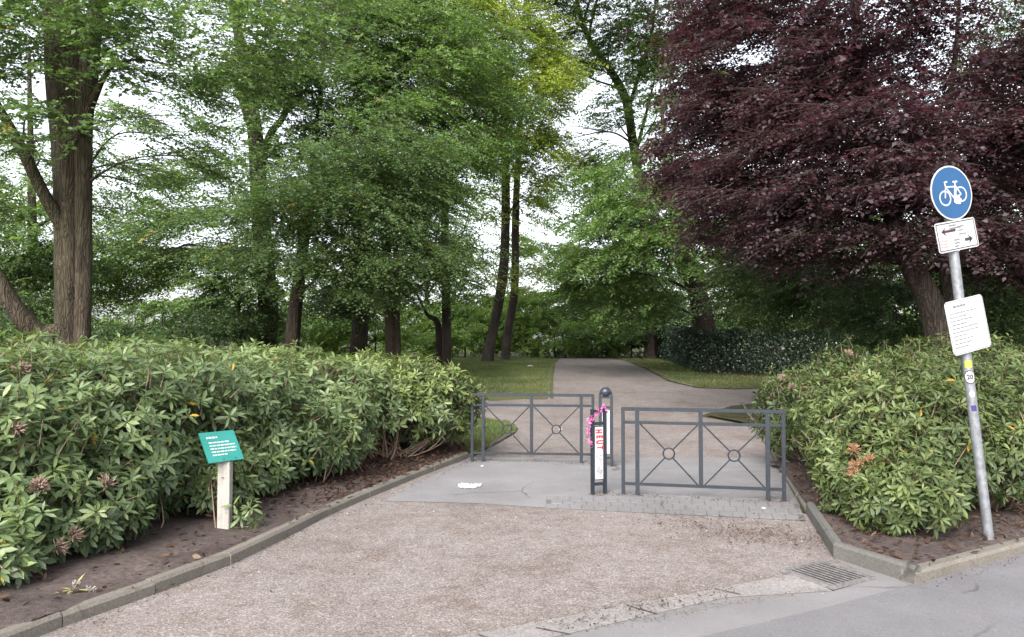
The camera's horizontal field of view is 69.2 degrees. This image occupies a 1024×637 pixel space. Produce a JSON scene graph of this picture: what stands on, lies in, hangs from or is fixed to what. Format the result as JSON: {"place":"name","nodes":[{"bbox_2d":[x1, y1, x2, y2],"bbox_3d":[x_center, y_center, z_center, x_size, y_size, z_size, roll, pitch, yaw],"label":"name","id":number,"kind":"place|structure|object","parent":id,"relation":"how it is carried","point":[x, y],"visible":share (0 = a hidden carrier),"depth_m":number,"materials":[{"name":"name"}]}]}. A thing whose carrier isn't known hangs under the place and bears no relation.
{"place":"outdoors","nodes":[
{"label":"outdoors","id":0,"kind":"place"},
{"bbox_2d":[313,357,558,399],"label":"lawn","id":1,"kind":"structure","parent":0,"point":[513,397],"depth_m":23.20,"materials":[{"name":"green plant"}]},
{"bbox_2d":[0,204,139,349],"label":"woodland shrub","id":2,"kind":"object","parent":1,"relation":"on","point":[35,304],"visible":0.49,"depth_m":22.23,"materials":[{"name":"green plant"}]},
{"bbox_2d":[0,53,264,346],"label":"broadleaf tree","id":3,"kind":"object","parent":1,"relation":"on","point":[32,229],"visible":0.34,"depth_m":25.18,"materials":[{"name":"green plant"}]},
{"bbox_2d":[52,301,249,351],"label":"woodland shrub","id":4,"kind":"object","parent":1,"relation":"on","point":[184,327],"visible":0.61,"depth_m":21.50,"materials":[{"name":"green plant"}]},
{"bbox_2d":[152,267,316,350],"bbox_3d":[-9.708,-0.162,25.864,5.957,4.701,5.243,0,-2,0],"label":"shrub","id":5,"kind":"object","parent":1,"relation":"on","point":[246,333],"visible":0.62,"depth_m":25.39,"materials":[{"name":"green plant"}]},
{"bbox_2d":[52,0,474,350],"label":"broadleaf tree","id":6,"kind":"object","parent":1,"relation":"on","point":[181,265],"visible":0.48,"depth_m":23.85,"materials":[{"name":"green plant"}]},
{"bbox_2d":[121,280,429,350],"bbox_3d":[-11.827,0.121,37.922,15.230,4.308,7.703,0,-2,-8],"label":"woodland shrub","id":7,"kind":"object","parent":1,"relation":"on","point":[309,328],"visible":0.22,"depth_m":36.66,"materials":[{"name":"green plant"}]},
{"bbox_2d":[184,0,498,352],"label":"broadleaf tree","id":8,"kind":"object","parent":1,"relation":"on","point":[358,194],"visible":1,"depth_m":20.61,"materials":[{"name":"green plant"}]},
{"bbox_2d":[250,303,435,359],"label":"woodland shrub","id":9,"kind":"object","parent":1,"relation":"on","point":[408,336],"visible":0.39,"depth_m":38.99,"materials":[{"name":"green plant"}]},
{"bbox_2d":[272,0,493,356],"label":"broadleaf tree","id":10,"kind":"object","parent":1,"relation":"on","point":[359,337],"visible":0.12,"depth_m":27.20,"materials":[{"name":"green plant"}]},
{"bbox_2d":[321,0,551,368],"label":"broadleaf tree","id":11,"kind":"object","parent":1,"relation":"on","point":[432,90],"visible":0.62,"depth_m":24.36,"materials":[{"name":"green plant"}]},
{"bbox_2d":[343,0,601,369],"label":"broadleaf tree","id":12,"kind":"object","parent":1,"relation":"on","point":[443,339],"visible":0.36,"depth_m":27.24,"materials":[{"name":"green plant"}]},
{"bbox_2d":[395,0,623,361],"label":"broadleaf tree","id":13,"kind":"object","parent":1,"relation":"on","point":[553,78],"visible":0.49,"depth_m":31.98,"materials":[{"name":"green plant"}]},
{"bbox_2d":[39,460,858,636],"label":"gravel forecourt","id":14,"kind":"structure","parent":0,"point":[334,607],"depth_m":5.07,"materials":[{"name":"grey gravel"}]},
{"bbox_2d":[127,486,811,636],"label":"white chips","id":15,"kind":"object","parent":14,"relation":"on","point":[488,553],"visible":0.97,"depth_m":5.45,"materials":[{"name":"stone"}]},
{"bbox_2d":[65,459,1019,636],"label":"leaf crumbs","id":16,"kind":"object","parent":14,"relation":"on","point":[738,529],"visible":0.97,"depth_m":5.92,"materials":[{"name":"brown plant"}]},
{"bbox_2d":[780,559,875,589],"bbox_3d":[2.115,1.712,4.979,0.452,0.020,0.425,1,-2,-30],"label":"drain grate","id":17,"kind":"object","parent":14,"relation":"on","point":[828,574],"visible":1,"depth_m":4.96,"materials":[{"name":"metal"}]},
{"bbox_2d":[455,417,517,454],"bbox_3d":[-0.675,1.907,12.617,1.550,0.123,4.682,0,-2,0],"label":"grass","id":18,"kind":"structure","parent":0,"point":[494,430],"depth_m":12.40,"materials":[{"name":"green plant"}]},
{"bbox_2d":[0,0,1023,344],"label":"sky","id":19,"kind":"structure","parent":0,"point":[40,90],"materials":[{"name":"white"}]},
{"bbox_2d":[52,345,1001,636],"bbox_3d":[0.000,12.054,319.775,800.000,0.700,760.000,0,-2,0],"label":"ground","id":20,"kind":"structure","parent":0,"point":[632,355],"depth_m":49.81,"materials":[{"name":"brown soil"}]},
{"bbox_2d":[0,437,466,629],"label":"planting bed","id":21,"kind":"object","parent":20,"relation":"on","point":[99,577],"visible":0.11,"depth_m":5.33,"materials":[{"name":"soil"}]},
{"bbox_2d":[54,575,96,593],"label":"wilted flower","id":22,"kind":"object","parent":21,"relation":"on","point":[74,582],"visible":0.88,"depth_m":4.46,"materials":[{"name":"yellow plant"}]},
{"bbox_2d":[0,327,213,589],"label":"rhododendron","id":23,"kind":"object","parent":21,"relation":"on","point":[56,497],"visible":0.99,"depth_m":5.42,"materials":[{"name":"green plant"}]},
{"bbox_2d":[2,329,342,517],"bbox_3d":[-4.646,1.028,8.135,5.794,1.865,2.894,-1,-2,23],"label":"rhododendron","id":24,"kind":"object","parent":21,"relation":"on","point":[262,468],"visible":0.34,"depth_m":7.05,"materials":[{"name":"green plant"}]},
{"bbox_2d":[0,0,413,358],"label":"beech tree","id":25,"kind":"object","parent":21,"relation":"on","point":[70,33],"visible":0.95,"depth_m":12.21,"materials":[{"name":"green plant"}]},
{"bbox_2d":[198,430,243,528],"bbox_3d":[-2.380,1.399,6.065,0.293,0.935,0.213,2,-3,-45],"label":"information board","id":26,"kind":"object","parent":21,"relation":"on","point":[222,449],"visible":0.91,"depth_m":6.02,"materials":[{"name":"teal wood"}]},
{"bbox_2d":[200,464,266,529],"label":"rhododendron","id":27,"kind":"object","parent":21,"relation":"on","point":[239,517],"visible":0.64,"depth_m":6.06,"materials":[{"name":"green plant"}]},
{"bbox_2d":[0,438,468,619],"bbox_3d":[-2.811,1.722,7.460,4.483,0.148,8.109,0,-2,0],"label":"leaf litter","id":28,"kind":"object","parent":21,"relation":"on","point":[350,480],"visible":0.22,"depth_m":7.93,"materials":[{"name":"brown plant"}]},
{"bbox_2d":[80,330,407,483],"bbox_3d":[-3.912,1.057,9.731,5.767,1.842,2.774,-1,-2,21],"label":"rhododendron","id":29,"kind":"object","parent":21,"relation":"on","point":[348,389],"visible":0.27,"depth_m":8.42,"materials":[{"name":"green plant"}]},
{"bbox_2d":[228,339,487,459],"bbox_3d":[-2.424,1.125,10.792,4.638,1.655,2.397,-1,-2,30],"label":"rhododendron","id":30,"kind":"object","parent":21,"relation":"on","point":[428,418],"visible":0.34,"depth_m":9.74,"materials":[{"name":"green plant"}]},
{"bbox_2d":[0,452,468,636],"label":"kerb","id":31,"kind":"structure","parent":20,"relation":"on","point":[83,610],"depth_m":4.96,"materials":[{"name":"concrete"}]},
{"bbox_2d":[370,301,522,357],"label":"woodland shrub","id":32,"kind":"object","parent":20,"relation":"on","point":[420,323],"visible":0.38,"depth_m":44.20,"materials":[{"name":"green plant"}]},
{"bbox_2d":[327,147,599,355],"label":"broadleaf tree","id":33,"kind":"object","parent":20,"relation":"on","point":[526,250],"visible":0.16,"depth_m":49.88,"materials":[{"name":"green plant"}]},
{"bbox_2d":[469,430,513,456],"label":"kerb","id":34,"kind":"structure","parent":20,"relation":"on","point":[499,440],"depth_m":11.72,"materials":[{"name":"concrete"}]},
{"bbox_2d":[422,282,567,356],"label":"woodland shrub","id":35,"kind":"object","parent":20,"relation":"on","point":[490,298],"visible":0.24,"depth_m":46.25,"materials":[{"name":"green plant"}]},
{"bbox_2d":[0,158,1023,353],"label":"distant woodland","id":36,"kind":"object","parent":20,"relation":"on","point":[147,320],"depth_m":60.80,"materials":[{"name":"green plant"}]},
{"bbox_2d":[454,288,643,357],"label":"woodland shrub","id":37,"kind":"object","parent":20,"relation":"on","point":[532,346],"visible":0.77,"depth_m":44.30,"materials":[{"name":"green plant"}]},
{"bbox_2d":[548,362,553,399],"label":"kerb","id":38,"kind":"structure","parent":20,"relation":"on","point":[549,384],"depth_m":23.00,"materials":[{"name":"concrete"}]},
{"bbox_2d":[505,271,677,356],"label":"woodland shrub","id":39,"kind":"object","parent":20,"relation":"on","point":[542,306],"visible":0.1,"depth_m":47.69,"materials":[{"name":"green plant"}]},
{"bbox_2d":[571,305,691,357],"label":"woodland shrub","id":40,"kind":"object","parent":20,"relation":"on","point":[630,345],"visible":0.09,"depth_m":45.82,"materials":[{"name":"green plant"}]},
{"bbox_2d":[456,575,831,636],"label":"concrete edging","id":41,"kind":"object","parent":20,"relation":"on","point":[773,586],"visible":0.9,"depth_m":4.35,"materials":[{"name":"grey concrete"}]},
{"bbox_2d":[478,588,738,636],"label":"concrete joints","id":42,"kind":"object","parent":41,"relation":"on","point":[628,605],"visible":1,"depth_m":4.05,"materials":[{"name":"concrete"}]},
{"bbox_2d":[454,572,823,636],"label":"edge grit","id":43,"kind":"object","parent":41,"relation":"on","point":[632,604],"visible":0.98,"depth_m":4.38,"materials":[{"name":"gravel"}]},
{"bbox_2d":[636,363,692,386],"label":"kerb","id":44,"kind":"structure","parent":20,"relation":"on","point":[671,379],"depth_m":24.00,"materials":[{"name":"concrete"}]},
{"bbox_2d":[557,559,911,636],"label":"worn asphalt strip","id":45,"kind":"object","parent":20,"relation":"on","point":[710,620],"visible":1,"depth_m":4.29,"materials":[{"name":"grey asphalt"}]},
{"bbox_2d":[708,403,806,470],"bbox_3d":[9.100,1.936,13.642,11.800,0.148,9.400,0,-2,0],"label":"shaded bed","id":46,"kind":"object","parent":20,"relation":"on","point":[741,417],"visible":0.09,"depth_m":15.11,"materials":[{"name":"brown soil"}]},
{"bbox_2d":[672,236,901,348],"bbox_3d":[6.937,0.087,18.362,5.880,4.276,5.951,0,-2,0],"label":"understorey tree","id":47,"kind":"object","parent":46,"relation":"on","point":[781,299],"visible":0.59,"depth_m":18.49,"materials":[{"name":"green plant"}]},
{"bbox_2d":[584,0,1023,356],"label":"copper beech","id":48,"kind":"object","parent":46,"relation":"on","point":[819,101],"visible":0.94,"depth_m":11.94,"materials":[{"name":"purple plant"}]},
{"bbox_2d":[791,273,1001,359],"bbox_3d":[7.657,0.557,15.089,2.940,3.200,4.210,0,-2,0],"label":"woodland shrub","id":49,"kind":"object","parent":46,"relation":"on","point":[867,313],"visible":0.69,"depth_m":15.36,"materials":[{"name":"green plant"}]},
{"bbox_2d":[891,231,1023,360],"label":"woodland shrub","id":50,"kind":"object","parent":46,"relation":"on","point":[1006,305],"visible":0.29,"depth_m":13.72,"materials":[{"name":"green plant"}]},
{"bbox_2d":[741,402,806,511],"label":"kerb","id":51,"kind":"structure","parent":20,"relation":"on","point":[796,493],"depth_m":8.07,"materials":[{"name":"concrete"}]},
{"bbox_2d":[674,0,1023,355],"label":"broadleaf tree","id":52,"kind":"object","parent":20,"relation":"on","point":[895,278],"visible":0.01,"depth_m":26.84,"materials":[{"name":"green plant"}]},
{"bbox_2d":[806,501,920,583],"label":"kerb","id":53,"kind":"structure","parent":20,"relation":"on","point":[837,547],"depth_m":5.20,"materials":[{"name":"concrete"}]},
{"bbox_2d":[770,459,1023,563],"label":"planting bed","id":54,"kind":"object","parent":20,"relation":"on","point":[935,547],"visible":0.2,"depth_m":5.81,"materials":[{"name":"soil"}]},
{"bbox_2d":[747,329,1023,467],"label":"rhododendron","id":55,"kind":"object","parent":54,"relation":"on","point":[847,358],"visible":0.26,"depth_m":8.93,"materials":[{"name":"green plant"}]},
{"bbox_2d":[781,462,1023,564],"bbox_3d":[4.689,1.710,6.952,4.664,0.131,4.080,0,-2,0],"label":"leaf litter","id":56,"kind":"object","parent":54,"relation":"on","point":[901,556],"visible":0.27,"depth_m":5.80,"materials":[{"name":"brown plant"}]},
{"bbox_2d":[786,347,1022,538],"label":"rhododendron","id":57,"kind":"object","parent":54,"relation":"on","point":[903,465],"visible":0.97,"depth_m":6.24,"materials":[{"name":"green plant"}]},
{"bbox_2d":[889,346,1023,511],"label":"rhododendron","id":58,"kind":"object","parent":54,"relation":"on","point":[1002,390],"visible":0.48,"depth_m":6.50,"materials":[{"name":"green plant"}]},
{"bbox_2d":[930,166,993,539],"bbox_3d":[3.452,0.338,5.728,0.551,3.039,0.131,0,-2,-14],"label":"sign pole","id":59,"kind":"object","parent":54,"relation":"on","point":[951,192],"visible":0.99,"depth_m":5.71,"materials":[{"name":"metal"}]},
{"bbox_2d":[901,537,1023,583],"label":"kerb","id":60,"kind":"structure","parent":20,"relation":"on","point":[943,566],"depth_m":5.14,"materials":[{"name":"concrete"}]},
{"bbox_2d":[384,457,799,507],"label":"concrete pavement","id":61,"kind":"structure","parent":0,"point":[518,481],"depth_m":8.37,"materials":[{"name":"grey concrete"}]},
{"bbox_2d":[458,483,480,487],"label":"paper litter","id":62,"kind":"object","parent":61,"relation":"on","point":[467,485],"visible":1,"depth_m":8.00,"materials":[{"name":"white paper"}]},
{"bbox_2d":[471,393,593,462],"bbox_3d":[0.264,1.478,9.739,1.624,0.985,0.039,0,-2,6],"label":"pedestrian barrier","id":63,"kind":"object","parent":61,"relation":"on","point":[531,405],"visible":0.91,"depth_m":9.73,"materials":[{"name":"metal"}]},
{"bbox_2d":[590,409,606,494],"bbox_3d":[0.895,1.418,7.669,0.177,0.965,0.034,1,-2,-21],"label":"bollard frame","id":64,"kind":"object","parent":61,"relation":"on","point":[598,457],"visible":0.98,"depth_m":7.66,"materials":[{"name":"paint"}]},
{"bbox_2d":[586,404,607,447],"bbox_3d":[0.879,1.103,7.644,0.257,0.450,0.072,1,-2,-15],"label":"ribbon","id":65,"kind":"object","parent":64,"relation":"attached to","point":[590,422],"visible":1,"depth_m":7.62,"materials":[{"name":"pink fabric"}]},
{"bbox_2d":[599,387,612,466],"bbox_3d":[1.193,1.414,9.430,0.181,1.093,0.106,0,-2,0],"label":"bollard frame","id":66,"kind":"object","parent":61,"relation":"on","point":[605,392],"visible":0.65,"depth_m":9.41,"materials":[{"name":"paint"}]},
{"bbox_2d":[465,460,790,502],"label":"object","id":67,"kind":"object","parent":61,"relation":"on","point":[633,494],"visible":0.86,"depth_m":7.63,"materials":[{"name":"stone"}]},
{"bbox_2d":[546,496,805,520],"bbox_3d":[1.492,1.790,7.019,2.410,0.018,0.688,0,-2,8],"label":"paver strip","id":68,"kind":"object","parent":61,"relation":"on","point":[703,508],"visible":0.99,"depth_m":7.01,"materials":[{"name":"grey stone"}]},
{"bbox_2d":[621,407,785,501],"bbox_3d":[1.916,1.403,7.500,1.610,0.985,0.039,0,-2,12],"label":"pedestrian barrier","id":69,"kind":"object","parent":61,"relation":"on","point":[700,423],"visible":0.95,"depth_m":7.49,"materials":[{"name":"metal"}]},
{"bbox_2d":[443,357,796,459],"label":"park path","id":70,"kind":"structure","parent":0,"point":[628,384],"depth_m":15.58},
{"bbox_2d":[619,357,803,388],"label":"grass verge","id":71,"kind":"object","parent":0,"point":[721,382],"depth_m":25.66,"materials":[{"name":"green plant"}]},
{"bbox_2d":[509,0,740,358],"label":"broadleaf tree","id":72,"kind":"object","parent":71,"relation":"on","point":[640,64],"visible":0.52,"depth_m":36.88,"materials":[{"name":"green plant"}]},
{"bbox_2d":[544,260,723,357],"bbox_3d":[6.605,-0.881,39.741,9.721,6.437,7.163,0,-2,0],"label":"young tree","id":73,"kind":"object","parent":71,"relation":"on","point":[663,323],"visible":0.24,"depth_m":39.17,"materials":[{"name":"green plant"}]},
{"bbox_2d":[518,59,804,371],"bbox_3d":[7.208,-3.892,27.457,14.427,12.052,10.469,1,-2,-28],"label":"broadleaf tree","id":74,"kind":"object","parent":71,"relation":"on","point":[615,218],"visible":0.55,"depth_m":24.75,"materials":[{"name":"green plant"}]},
{"bbox_2d":[657,326,918,374],"bbox_3d":[11.221,1.373,35.628,8.789,2.146,19.959,0,-2,0],"label":"clipped hedge","id":75,"kind":"object","parent":71,"relation":"on","point":[678,345],"visible":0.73,"depth_m":27.08,"materials":[{"name":"green plant"}]},
{"bbox_2d":[673,253,912,351],"bbox_3d":[11.779,-0.525,30.985,9.528,5.431,7.697,-1,-2,35],"label":"woodland shrub","id":76,"kind":"object","parent":71,"relation":"on","point":[722,322],"visible":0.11,"depth_m":30.67,"materials":[{"name":"green plant"}]},
{"bbox_2d":[702,554,1023,636],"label":"footway","id":77,"kind":"structure","parent":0,"point":[981,601],"depth_m":4.27,"materials":[{"name":"concrete"}]}
]}

